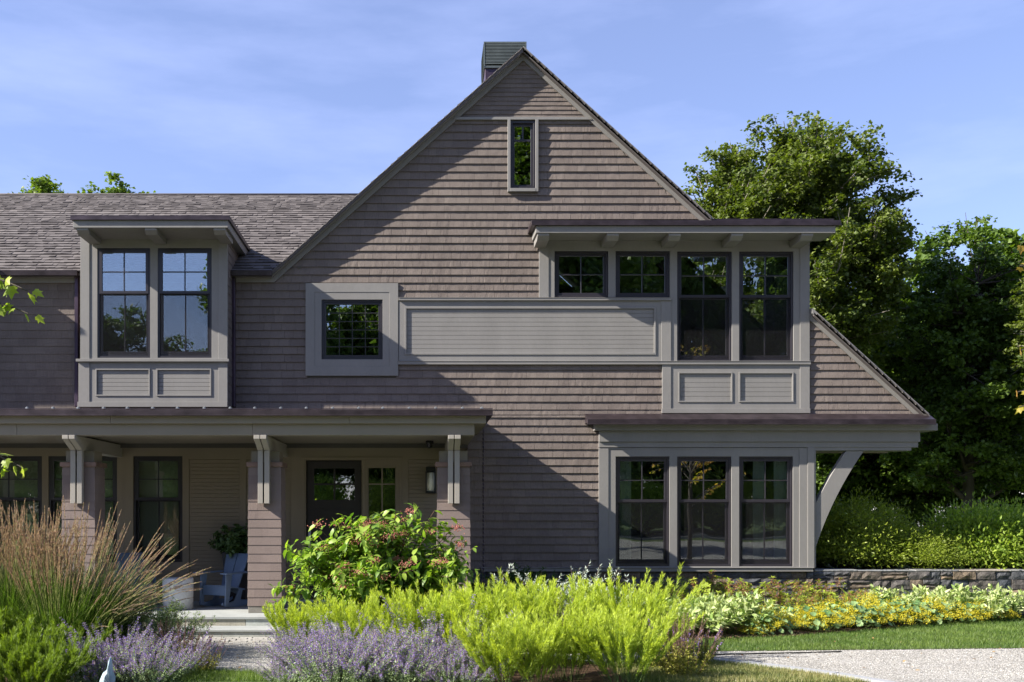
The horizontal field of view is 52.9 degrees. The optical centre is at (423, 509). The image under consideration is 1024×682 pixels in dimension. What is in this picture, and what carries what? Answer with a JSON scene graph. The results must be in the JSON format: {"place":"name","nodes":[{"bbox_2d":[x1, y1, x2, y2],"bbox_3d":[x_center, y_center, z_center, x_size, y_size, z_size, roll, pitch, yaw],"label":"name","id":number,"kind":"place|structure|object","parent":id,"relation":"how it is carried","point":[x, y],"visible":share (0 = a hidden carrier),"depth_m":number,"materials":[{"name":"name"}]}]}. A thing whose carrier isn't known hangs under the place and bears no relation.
{"place":"outdoors","nodes":[
{"label":"outdoors","id":0,"kind":"place"},
{"bbox_2d":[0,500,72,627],"bbox_3d":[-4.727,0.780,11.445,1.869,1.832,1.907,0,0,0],"label":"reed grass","id":1,"kind":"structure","parent":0,"point":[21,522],"depth_m":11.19,"materials":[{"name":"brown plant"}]},
{"bbox_2d":[0,507,89,609],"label":"reed grass","id":2,"kind":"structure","parent":0,"point":[67,543],"depth_m":11.87,"materials":[{"name":"brown plant"}]},
{"bbox_2d":[0,495,130,643],"bbox_3d":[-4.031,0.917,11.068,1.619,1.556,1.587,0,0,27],"label":"reed grass","id":3,"kind":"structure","parent":0,"point":[55,604],"depth_m":10.91,"materials":[{"name":"plant"}]},
{"bbox_2d":[9,502,143,623],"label":"reed grass","id":4,"kind":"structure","parent":0,"point":[97,554],"depth_m":11.71,"materials":[{"name":"brown plant"}]},
{"bbox_2d":[17,522,211,656],"bbox_3d":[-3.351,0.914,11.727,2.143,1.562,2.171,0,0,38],"label":"reed grass","id":5,"kind":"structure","parent":0,"point":[131,619],"depth_m":11.56,"materials":[{"name":"plant"}]},
{"bbox_2d":[0,616,1000,681],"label":"mulch bed","id":6,"kind":"object","parent":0,"point":[592,674],"visible":0.14,"depth_m":10.73,"materials":[{"name":"soil"}]},
{"bbox_2d":[0,276,44,477],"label":"young maple","id":7,"kind":"object","parent":6,"relation":"on","point":[10,291],"visible":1,"depth_m":7.03,"materials":[{"name":"green plant"}]},
{"bbox_2d":[0,617,71,681],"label":"amsonia plant","id":8,"kind":"object","parent":6,"relation":"on","point":[16,634],"visible":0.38,"depth_m":9.80,"materials":[{"name":"green plant"}]},
{"bbox_2d":[0,643,90,681],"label":"amsonia plant","id":9,"kind":"object","parent":6,"relation":"on","point":[15,670],"visible":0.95,"depth_m":9.13,"materials":[{"name":"green plant"}]},
{"bbox_2d":[0,630,101,681],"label":"amsonia plant","id":10,"kind":"object","parent":6,"relation":"on","point":[56,645],"visible":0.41,"depth_m":9.55,"materials":[{"name":"green plant"}]},
{"bbox_2d":[9,616,121,649],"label":"amsonia plant","id":11,"kind":"object","parent":6,"relation":"on","point":[104,636],"visible":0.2,"depth_m":10.63,"materials":[{"name":"green plant"}]},
{"bbox_2d":[43,632,149,681],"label":"catmint plant","id":12,"kind":"object","parent":6,"relation":"on","point":[83,676],"visible":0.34,"depth_m":9.73,"materials":[{"name":"purple plant"}]},
{"bbox_2d":[37,617,183,677],"bbox_3d":[-3.135,1.383,10.344,1.232,0.616,1.391,0,0,23],"label":"catmint plant","id":13,"kind":"object","parent":6,"relation":"on","point":[109,647],"visible":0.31,"depth_m":10.38,"materials":[{"name":"purple plant"}]},
{"bbox_2d":[84,631,201,681],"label":"catmint plant","id":14,"kind":"object","parent":6,"relation":"on","point":[148,663],"visible":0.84,"depth_m":9.87,"materials":[{"name":"purple plant"}]},
{"bbox_2d":[117,589,202,650],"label":"airy shrub","id":15,"kind":"object","parent":6,"relation":"on","point":[169,614],"visible":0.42,"depth_m":11.96,"materials":[{"name":"green plant"}]},
{"bbox_2d":[131,598,219,647],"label":"airy shrub","id":16,"kind":"object","parent":6,"relation":"on","point":[186,618],"visible":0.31,"depth_m":12.46,"materials":[{"name":"green plant"}]},
{"bbox_2d":[137,634,215,674],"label":"catmint plant","id":17,"kind":"object","parent":6,"relation":"on","point":[192,668],"visible":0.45,"depth_m":10.48,"materials":[{"name":"purple plant"}]},
{"bbox_2d":[262,594,333,649],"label":"amsonia plant","id":18,"kind":"object","parent":6,"relation":"on","point":[301,616],"visible":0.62,"depth_m":11.77,"materials":[{"name":"green plant"}]},
{"bbox_2d":[256,615,370,670],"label":"catmint plant","id":19,"kind":"object","parent":6,"relation":"on","point":[311,641],"visible":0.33,"depth_m":10.66,"materials":[{"name":"purple plant"}]},
{"bbox_2d":[255,620,390,681],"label":"catmint plant","id":20,"kind":"object","parent":6,"relation":"on","point":[296,644],"visible":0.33,"depth_m":10.10,"materials":[{"name":"purple plant"}]},
{"bbox_2d":[267,620,418,681],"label":"catmint plant","id":21,"kind":"object","parent":6,"relation":"on","point":[335,666],"visible":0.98,"depth_m":9.45,"materials":[{"name":"purple plant"}]},
{"bbox_2d":[300,589,399,647],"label":"amsonia plant","id":22,"kind":"object","parent":6,"relation":"on","point":[341,616],"visible":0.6,"depth_m":11.17,"materials":[{"name":"green plant"}]},
{"bbox_2d":[305,611,430,675],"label":"catmint plant","id":23,"kind":"object","parent":6,"relation":"on","point":[339,633],"visible":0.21,"depth_m":10.37,"materials":[{"name":"purple plant"}]},
{"bbox_2d":[269,503,479,633],"bbox_3d":[-0.595,0.800,12.643,2.570,1.795,1.813,0,0,0],"label":"flowering shrub","id":24,"kind":"object","parent":6,"relation":"on","point":[361,560],"visible":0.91,"depth_m":12.39,"materials":[{"name":"green plant"}]},
{"bbox_2d":[316,621,465,681],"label":"catmint plant","id":25,"kind":"object","parent":6,"relation":"on","point":[386,676],"visible":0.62,"depth_m":9.71,"materials":[{"name":"purple plant"}]},
{"bbox_2d":[349,610,432,666],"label":"amsonia plant","id":26,"kind":"object","parent":6,"relation":"on","point":[359,628],"visible":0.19,"depth_m":10.81,"materials":[{"name":"green plant"}]},
{"bbox_2d":[365,582,464,639],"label":"amsonia plant","id":27,"kind":"object","parent":6,"relation":"on","point":[376,606],"visible":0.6,"depth_m":10.90,"materials":[{"name":"green plant"}]},
{"bbox_2d":[369,611,486,679],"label":"catmint plant","id":28,"kind":"object","parent":6,"relation":"on","point":[461,655],"visible":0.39,"depth_m":10.10,"materials":[{"name":"purple plant"}]},
{"bbox_2d":[356,594,520,670],"bbox_3d":[0.239,1.290,10.829,1.604,0.802,1.811,0,0,14],"label":"catmint plant","id":29,"kind":"object","parent":6,"relation":"on","point":[434,630],"visible":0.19,"depth_m":10.60,"materials":[{"name":"purple plant"}]},
{"bbox_2d":[387,574,498,643],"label":"amsonia plant","id":30,"kind":"object","parent":6,"relation":"on","point":[436,596],"visible":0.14,"depth_m":11.46,"materials":[{"name":"green plant"}]},
{"bbox_2d":[401,592,515,669],"bbox_3d":[0.393,1.277,10.937,1.170,0.830,1.377,0,0,-22],"label":"amsonia plant","id":31,"kind":"object","parent":6,"relation":"on","point":[450,614],"visible":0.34,"depth_m":10.84,"materials":[{"name":"green plant"}]},
{"bbox_2d":[403,638,517,681],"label":"catmint plant","id":32,"kind":"object","parent":6,"relation":"on","point":[463,676],"visible":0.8,"depth_m":9.60,"materials":[{"name":"purple plant"}]},
{"bbox_2d":[440,575,561,658],"bbox_3d":[0.903,1.193,11.353,1.341,0.997,1.321,0,0,-18],"label":"amsonia plant","id":33,"kind":"object","parent":6,"relation":"on","point":[536,608],"visible":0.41,"depth_m":11.11,"materials":[{"name":"green plant"}]},
{"bbox_2d":[450,605,564,681],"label":"amsonia plant","id":34,"kind":"object","parent":6,"relation":"on","point":[475,646],"visible":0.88,"depth_m":9.50,"materials":[{"name":"green plant"}]},
{"bbox_2d":[476,562,592,619],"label":"peony plant","id":35,"kind":"object","parent":6,"relation":"on","point":[528,572],"visible":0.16,"depth_m":15.34,"materials":[{"name":"green plant"}]},
{"bbox_2d":[492,611,581,681],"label":"amsonia plant","id":36,"kind":"object","parent":6,"relation":"on","point":[557,659],"visible":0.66,"depth_m":9.57,"materials":[{"name":"green plant"}]},
{"bbox_2d":[473,567,607,654],"bbox_3d":[1.372,1.150,11.409,1.270,1.083,1.243,0,0,29],"label":"amsonia plant","id":37,"kind":"object","parent":6,"relation":"on","point":[578,600],"visible":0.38,"depth_m":11.22,"materials":[{"name":"green plant"}]},
{"bbox_2d":[518,603,623,681],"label":"amsonia plant","id":38,"kind":"object","parent":6,"relation":"on","point":[575,654],"visible":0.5,"depth_m":10.02,"materials":[{"name":"green plant"}]},
{"bbox_2d":[564,594,659,666],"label":"amsonia plant","id":39,"kind":"object","parent":6,"relation":"on","point":[618,611],"visible":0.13,"depth_m":10.95,"materials":[{"name":"green plant"}]},
{"bbox_2d":[554,604,687,681],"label":"amsonia plant","id":40,"kind":"object","parent":6,"relation":"on","point":[631,633],"visible":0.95,"depth_m":9.76,"materials":[{"name":"green plant"}]},
{"bbox_2d":[557,562,705,659],"bbox_3d":[2.304,1.133,11.583,1.282,1.117,1.310,0,0,-38],"label":"amsonia plant","id":41,"kind":"object","parent":6,"relation":"on","point":[638,596],"visible":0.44,"depth_m":11.40,"materials":[{"name":"green plant"}]},
{"bbox_2d":[582,594,704,664],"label":"amsonia plant","id":42,"kind":"object","parent":6,"relation":"on","point":[666,618],"visible":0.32,"depth_m":11.05,"materials":[{"name":"green plant"}]},
{"bbox_2d":[662,595,746,634],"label":"variegated plant","id":43,"kind":"object","parent":6,"relation":"on","point":[720,622],"visible":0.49,"depth_m":13.52,"materials":[{"name":"green plant"}]},
{"bbox_2d":[670,569,756,604],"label":"laurel shrub","id":44,"kind":"object","parent":6,"relation":"on","point":[707,589],"visible":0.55,"depth_m":14.79,"materials":[{"name":"green plant"}]},
{"bbox_2d":[695,592,777,634],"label":"variegated plant","id":45,"kind":"object","parent":6,"relation":"on","point":[735,610],"visible":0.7,"depth_m":13.76,"materials":[{"name":"green plant"}]},
{"bbox_2d":[718,589,793,631],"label":"variegated plant","id":46,"kind":"object","parent":6,"relation":"on","point":[754,606],"visible":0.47,"depth_m":13.94,"materials":[{"name":"green plant"}]},
{"bbox_2d":[735,604,807,633],"bbox_3d":[4.795,1.479,14.031,0.903,0.425,1.025,0,0,-40],"label":"ladys mantle","id":47,"kind":"object","parent":6,"relation":"on","point":[779,623],"visible":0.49,"depth_m":13.82,"materials":[{"name":"yellow plant"}]},
{"bbox_2d":[784,602,854,631],"bbox_3d":[5.473,1.479,14.253,1.025,0.425,0.903,0,0,35],"label":"ladys mantle","id":48,"kind":"object","parent":6,"relation":"on","point":[819,620],"visible":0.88,"depth_m":14.10,"materials":[{"name":"yellow plant"}]},
{"bbox_2d":[788,578,869,621],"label":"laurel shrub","id":49,"kind":"object","parent":6,"relation":"on","point":[829,593],"visible":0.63,"depth_m":15.28,"materials":[{"name":"green plant"}]},
{"bbox_2d":[809,597,889,627],"bbox_3d":[6.088,1.472,14.779,1.161,0.440,1.123,0,0,15],"label":"ladys mantle","id":50,"kind":"object","parent":6,"relation":"on","point":[858,620],"visible":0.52,"depth_m":14.49,"materials":[{"name":"yellow plant"}]},
{"bbox_2d":[832,596,908,627],"bbox_3d":[6.436,1.468,14.813,1.077,0.446,0.948,0,0,20],"label":"ladys mantle","id":51,"kind":"object","parent":6,"relation":"on","point":[865,605],"visible":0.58,"depth_m":14.58,"materials":[{"name":"yellow plant"}]},
{"bbox_2d":[871,597,941,625],"bbox_3d":[7.041,1.481,15.018,1.074,0.421,1.111,0,0,-8],"label":"ladys mantle","id":52,"kind":"object","parent":6,"relation":"on","point":[915,610],"visible":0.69,"depth_m":14.82,"materials":[{"name":"yellow plant"}]},
{"bbox_2d":[903,593,970,623],"bbox_3d":[7.598,1.468,15.232,0.948,0.446,1.077,0,0,-2],"label":"ladys mantle","id":53,"kind":"object","parent":6,"relation":"on","point":[936,613],"visible":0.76,"depth_m":15.09,"materials":[{"name":"yellow plant"}]},
{"bbox_2d":[899,583,985,619],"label":"variegated plant","id":54,"kind":"object","parent":6,"relation":"on","point":[945,591],"visible":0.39,"depth_m":15.70,"materials":[{"name":"green plant"}]},
{"bbox_2d":[926,600,993,622],"bbox_3d":[7.950,1.510,15.368,0.927,0.363,0.959,0,0,-23],"label":"ladys mantle","id":55,"kind":"object","parent":6,"relation":"on","point":[962,618],"visible":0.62,"depth_m":15.23,"materials":[{"name":"yellow plant"}]},
{"bbox_2d":[934,582,1023,619],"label":"variegated plant","id":56,"kind":"object","parent":6,"relation":"on","point":[995,608],"visible":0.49,"depth_m":15.57,"materials":[{"name":"green plant"}]},
{"bbox_2d":[976,583,1023,618],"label":"variegated plant","id":57,"kind":"object","parent":6,"relation":"on","point":[1018,607],"visible":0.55,"depth_m":15.79,"materials":[{"name":"green plant"}]},
{"bbox_2d":[0,0,1023,493],"label":"sky","id":58,"kind":"structure","parent":0,"point":[166,96],"materials":[{"name":"blue"}]},
{"bbox_2d":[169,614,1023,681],"bbox_3d":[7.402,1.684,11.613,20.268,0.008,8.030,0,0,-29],"label":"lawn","id":59,"kind":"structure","parent":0,"point":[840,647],"depth_m":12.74,"materials":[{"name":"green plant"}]},
{"bbox_2d":[148,666,297,681],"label":"grass","id":60,"kind":"structure","parent":59,"relation":"on","point":[207,672],"depth_m":10.25,"materials":[{"name":"green plant"}]},
{"bbox_2d":[253,653,323,681],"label":"catmint plant","id":61,"kind":"object","parent":59,"relation":"on","point":[277,672],"visible":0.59,"depth_m":9.84,"materials":[{"name":"purple plant"}]},
{"bbox_2d":[646,612,722,676],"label":"salvia plant","id":62,"kind":"object","parent":59,"relation":"on","point":[682,666],"visible":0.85,"depth_m":10.44,"materials":[{"name":"green plant"}]},
{"bbox_2d":[609,657,870,681],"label":"grass","id":63,"kind":"structure","parent":59,"relation":"on","point":[708,676],"depth_m":10.36,"materials":[{"name":"green plant"}]},
{"bbox_2d":[172,642,1023,681],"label":"gravel path","id":64,"kind":"structure","parent":0,"point":[799,663],"depth_m":11.44,"materials":[{"name":"grey gravel"}]},
{"bbox_2d":[275,624,1016,666],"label":"ground","id":65,"kind":"structure","parent":0,"point":[870,649],"depth_m":12.83,"materials":[{"name":"soil"}]},
{"bbox_2d":[12,174,116,192],"bbox_3d":[-14.164,-5.722,40.072,4.932,14.985,4.976,0,0,0],"label":"oak tree","id":66,"kind":"object","parent":65,"relation":"on","point":[43,184],"visible":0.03,"depth_m":39.11,"materials":[{"name":"green plant"}]},
{"bbox_2d":[121,601,427,637],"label":"stone steps","id":67,"kind":"structure","parent":65,"relation":"on","point":[240,621],"depth_m":14.00,"materials":[{"name":"grey stone"}]},
{"bbox_2d":[113,552,161,603],"bbox_3d":[-4.473,1.064,15.810,0.642,0.792,0.879,0,0,-30],"label":"rocking chair","id":68,"kind":"object","parent":67,"relation":"on","point":[125,557],"visible":0.27,"depth_m":15.89,"materials":[{"name":"blue wood"}]},
{"bbox_2d":[162,577,193,609],"bbox_3d":[-3.617,1.230,15.100,0.450,0.460,0.450,0,0,0],"label":"drum table","id":69,"kind":"object","parent":67,"relation":"on","point":[182,594],"visible":0.69,"depth_m":14.92,"materials":[{"name":"concrete"}]},
{"bbox_2d":[193,553,247,606],"bbox_3d":[-2.957,1.064,15.562,0.642,0.792,0.878,0,0,28],"label":"rocking chair","id":70,"kind":"object","parent":67,"relation":"on","point":[233,571],"visible":0.87,"depth_m":15.47,"materials":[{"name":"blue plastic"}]},
{"bbox_2d":[207,523,247,601],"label":"potted plant","id":71,"kind":"object","parent":67,"relation":"on","point":[234,543],"visible":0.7,"depth_m":15.94,"materials":[{"name":"green plant"}]},
{"bbox_2d":[0,42,937,616],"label":"house","id":72,"kind":"structure","parent":65,"relation":"on","point":[634,390],"depth_m":16.19,"materials":[{"name":"paint"}]},
{"bbox_2d":[0,456,41,561],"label":"window","id":73,"kind":"structure","parent":72,"relation":"in","point":[13,487],"depth_m":16.48,"materials":[{"name":"paint"}]},
{"bbox_2d":[49,456,116,561],"bbox_3d":[-5.430,-0.011,16.415,1.094,1.693,0.130,0,0,0],"label":"window","id":74,"kind":"structure","parent":72,"relation":"in","point":[55,471],"depth_m":16.40,"materials":[{"name":"paint"}]},
{"bbox_2d":[98,248,149,357],"bbox_3d":[-4.615,-3.189,15.831,0.814,1.694,0.097,0,0,0],"label":"window","id":75,"kind":"structure","parent":72,"relation":"in","point":[101,353],"depth_m":15.79,"materials":[{"name":"paint"}]},
{"bbox_2d":[134,456,181,561],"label":"window","id":76,"kind":"structure","parent":72,"relation":"in","point":[157,479],"depth_m":16.48,"materials":[{"name":"glass"}]},
{"bbox_2d":[158,248,211,357],"bbox_3d":[-3.677,-3.189,15.831,0.831,1.694,0.097,0,0,0],"label":"window","id":77,"kind":"structure","parent":72,"relation":"in","point":[161,353],"depth_m":15.79,"materials":[{"name":"paint"}]},
{"bbox_2d":[307,461,360,598],"bbox_3d":[-1.428,0.338,16.353,0.865,2.231,0.124,0,0,0],"label":"front door","id":78,"kind":"structure","parent":72,"relation":"in","point":[323,510],"depth_m":16.37,"materials":[{"name":"paint"}]},
{"bbox_2d":[322,300,382,358],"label":"window","id":79,"kind":"structure","parent":72,"relation":"in","point":[324,302],"depth_m":16.21,"materials":[{"name":"paint"}]},
{"bbox_2d":[511,121,534,187],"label":"window","id":80,"kind":"structure","parent":72,"relation":"in","point":[531,124],"depth_m":16.21,"materials":[{"name":"paint"}]},
{"bbox_2d":[555,251,607,296],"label":"window","id":81,"kind":"structure","parent":72,"relation":"in","point":[604,254],"depth_m":16.21,"materials":[{"name":"paint"}]},
{"bbox_2d":[616,457,668,565],"bbox_3d":[3.463,0.025,16.274,0.850,1.735,0.172,0,0,0],"label":"window","id":82,"kind":"structure","parent":72,"relation":"in","point":[623,464],"depth_m":16.25,"materials":[{"name":"paint"}]},
{"bbox_2d":[616,251,669,296],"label":"window","id":83,"kind":"structure","parent":72,"relation":"in","point":[666,254],"depth_m":16.21,"materials":[{"name":"paint"}]},
{"bbox_2d":[677,457,730,565],"bbox_3d":[4.439,0.025,16.244,0.857,1.735,0.112,0,0,0],"label":"window","id":84,"kind":"structure","parent":72,"relation":"in","point":[727,561],"depth_m":16.21,"materials":[{"name":"paint"}]},
{"bbox_2d":[677,252,731,360],"bbox_3d":[4.442,-3.211,16.244,0.864,1.742,0.112,0,0,0],"label":"window","id":85,"kind":"structure","parent":72,"relation":"in","point":[728,297],"depth_m":16.21,"materials":[{"name":"paint"}]},
{"bbox_2d":[739,252,792,360],"bbox_3d":[5.418,-3.211,16.244,0.857,1.742,0.112,0,0,0],"label":"window","id":86,"kind":"structure","parent":72,"relation":"in","point":[789,297],"depth_m":16.21,"materials":[{"name":"paint"}]},
{"bbox_2d":[739,457,792,565],"bbox_3d":[5.414,0.025,16.274,0.850,1.735,0.172,0,0,0],"label":"window","id":87,"kind":"structure","parent":72,"relation":"in","point":[783,466],"depth_m":16.30,"materials":[{"name":"paint"}]},
{"bbox_2d":[699,657,894,681],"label":"granite edging","id":88,"kind":"object","parent":65,"relation":"on","point":[843,674],"visible":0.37,"depth_m":10.71,"materials":[{"name":"grey stone"}]},
{"bbox_2d":[812,568,1023,618],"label":"stone wall","id":89,"kind":"structure","parent":65,"relation":"on","point":[855,580],"depth_m":16.20,"materials":[{"name":"grey stone"}]},
{"bbox_2d":[738,576,822,620],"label":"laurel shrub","id":90,"kind":"object","parent":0,"point":[782,597],"visible":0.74,"depth_m":15.18,"materials":[{"name":"green plant"}]},
{"bbox_2d":[817,533,1000,568],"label":"terrain","id":91,"kind":"structure","parent":0,"point":[857,567],"depth_m":17.94,"materials":[{"name":"green plant"}]},
{"bbox_2d":[749,514,843,567],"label":"hedge shrub","id":92,"kind":"object","parent":91,"relation":"on","point":[770,537],"visible":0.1,"depth_m":17.08,"materials":[{"name":"green plant"}]},
{"bbox_2d":[681,110,926,370],"bbox_3d":[10.478,-4.932,29.892,7.874,12.977,7.990,0,0,0],"label":"maple tree","id":93,"kind":"object","parent":91,"relation":"on","point":[818,174],"visible":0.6,"depth_m":28.02,"materials":[{"name":"green plant"}]},
{"bbox_2d":[766,491,926,568],"bbox_3d":[7.135,0.419,17.003,2.770,1.463,2.251,0,0,0],"label":"hedge shrub","id":94,"kind":"object","parent":91,"relation":"on","point":[852,522],"visible":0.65,"depth_m":16.70,"materials":[{"name":"green plant"}]},
{"bbox_2d":[816,349,899,509],"bbox_3d":[13.236,-2.489,35.783,7.724,8.108,7.505,0,0,-37],"label":"broadleaf tree","id":95,"kind":"object","parent":91,"relation":"on","point":[824,469],"visible":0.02,"depth_m":34.23,"materials":[{"name":"green plant"}]},
{"bbox_2d":[829,481,920,568],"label":"hedge shrub","id":96,"kind":"object","parent":91,"relation":"on","point":[881,509],"visible":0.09,"depth_m":17.61,"materials":[{"name":"green plant"}]},
{"bbox_2d":[820,298,933,519],"bbox_3d":[16.214,-3.095,38.191,8.630,9.324,8.883,0,0,0],"label":"broadleaf tree","id":97,"kind":"object","parent":91,"relation":"on","point":[874,475],"visible":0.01,"depth_m":35.28,"materials":[{"name":"green plant"}]},
{"bbox_2d":[819,512,966,568],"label":"hedge shrub","id":98,"kind":"object","parent":91,"relation":"on","point":[910,532],"visible":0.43,"depth_m":16.71,"materials":[{"name":"green plant"}]},
{"bbox_2d":[823,330,1023,528],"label":"broadleaf tree","id":99,"kind":"object","parent":91,"relation":"on","point":[903,490],"visible":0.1,"depth_m":34.50,"materials":[{"name":"green plant"}]},
{"bbox_2d":[865,524,982,568],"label":"hedge shrub","id":100,"kind":"object","parent":91,"relation":"on","point":[942,556],"visible":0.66,"depth_m":16.52,"materials":[{"name":"green plant"}]},
{"bbox_2d":[868,212,1023,517],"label":"maple tree","id":101,"kind":"object","parent":91,"relation":"on","point":[971,315],"visible":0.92,"depth_m":29.85,"materials":[{"name":"green plant"}]},
{"bbox_2d":[902,221,1023,505],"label":"broadleaf tree","id":102,"kind":"object","parent":91,"relation":"on","point":[1012,236],"visible":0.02,"depth_m":35.60,"materials":[{"name":"green plant"}]},
{"bbox_2d":[909,492,1023,568],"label":"leafy shrub","id":103,"kind":"object","parent":91,"relation":"on","point":[952,524],"visible":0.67,"depth_m":16.84,"materials":[{"name":"green plant"}]},
{"bbox_2d":[940,497,1023,569],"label":"leafy shrub","id":104,"kind":"object","parent":91,"relation":"on","point":[1013,527],"visible":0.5,"depth_m":16.70,"materials":[{"name":"green plant"}]},
{"bbox_2d":[954,524,1023,568],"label":"leafy shrub","id":105,"kind":"object","parent":91,"relation":"on","point":[991,559],"visible":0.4,"depth_m":16.71,"materials":[{"name":"green plant"}]},
{"bbox_2d":[998,261,1023,392],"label":"maple tree","id":106,"kind":"object","parent":91,"relation":"on","point":[1019,323],"visible":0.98,"depth_m":27.91,"materials":[{"name":"green plant"}]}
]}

